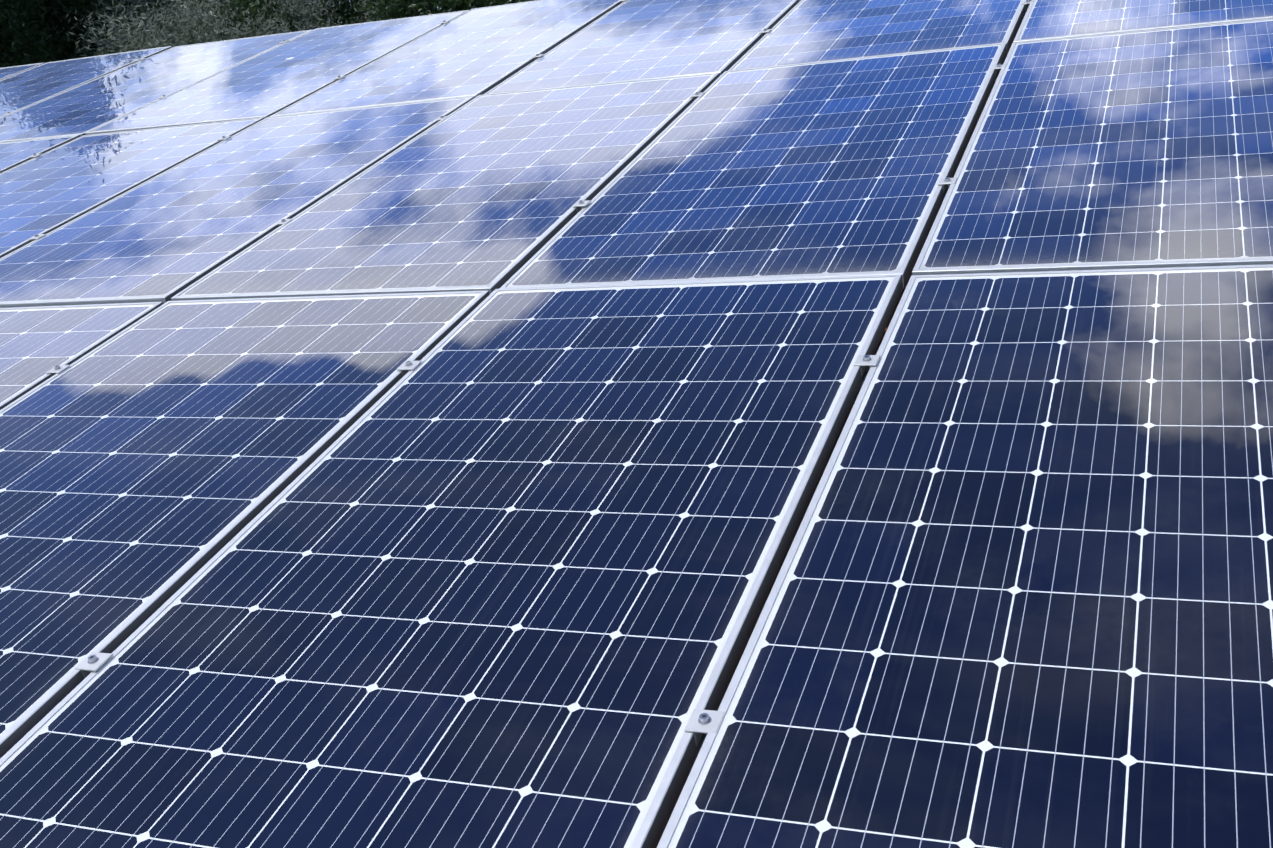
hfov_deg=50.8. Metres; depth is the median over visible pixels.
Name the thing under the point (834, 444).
house roof
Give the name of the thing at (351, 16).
oak tree
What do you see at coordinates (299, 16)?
oak tree
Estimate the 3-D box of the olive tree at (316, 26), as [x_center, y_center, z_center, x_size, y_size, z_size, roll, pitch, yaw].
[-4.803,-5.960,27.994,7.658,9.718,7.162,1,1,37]
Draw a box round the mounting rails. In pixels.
[688,13,1025,775]
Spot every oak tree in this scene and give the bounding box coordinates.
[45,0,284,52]
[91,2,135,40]
[92,0,128,24]
[103,0,356,31]
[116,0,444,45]
[287,0,481,31]
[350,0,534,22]
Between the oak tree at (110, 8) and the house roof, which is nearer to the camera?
the house roof
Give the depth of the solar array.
2.47 m
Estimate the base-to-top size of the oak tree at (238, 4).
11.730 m
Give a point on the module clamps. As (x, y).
(700, 722)
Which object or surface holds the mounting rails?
attached to the house
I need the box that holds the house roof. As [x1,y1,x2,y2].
[656,0,1031,847]
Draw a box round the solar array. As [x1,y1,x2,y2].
[0,0,1272,847]
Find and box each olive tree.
[56,0,397,58]
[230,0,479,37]
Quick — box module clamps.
[4,0,1033,745]
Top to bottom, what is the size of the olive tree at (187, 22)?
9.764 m

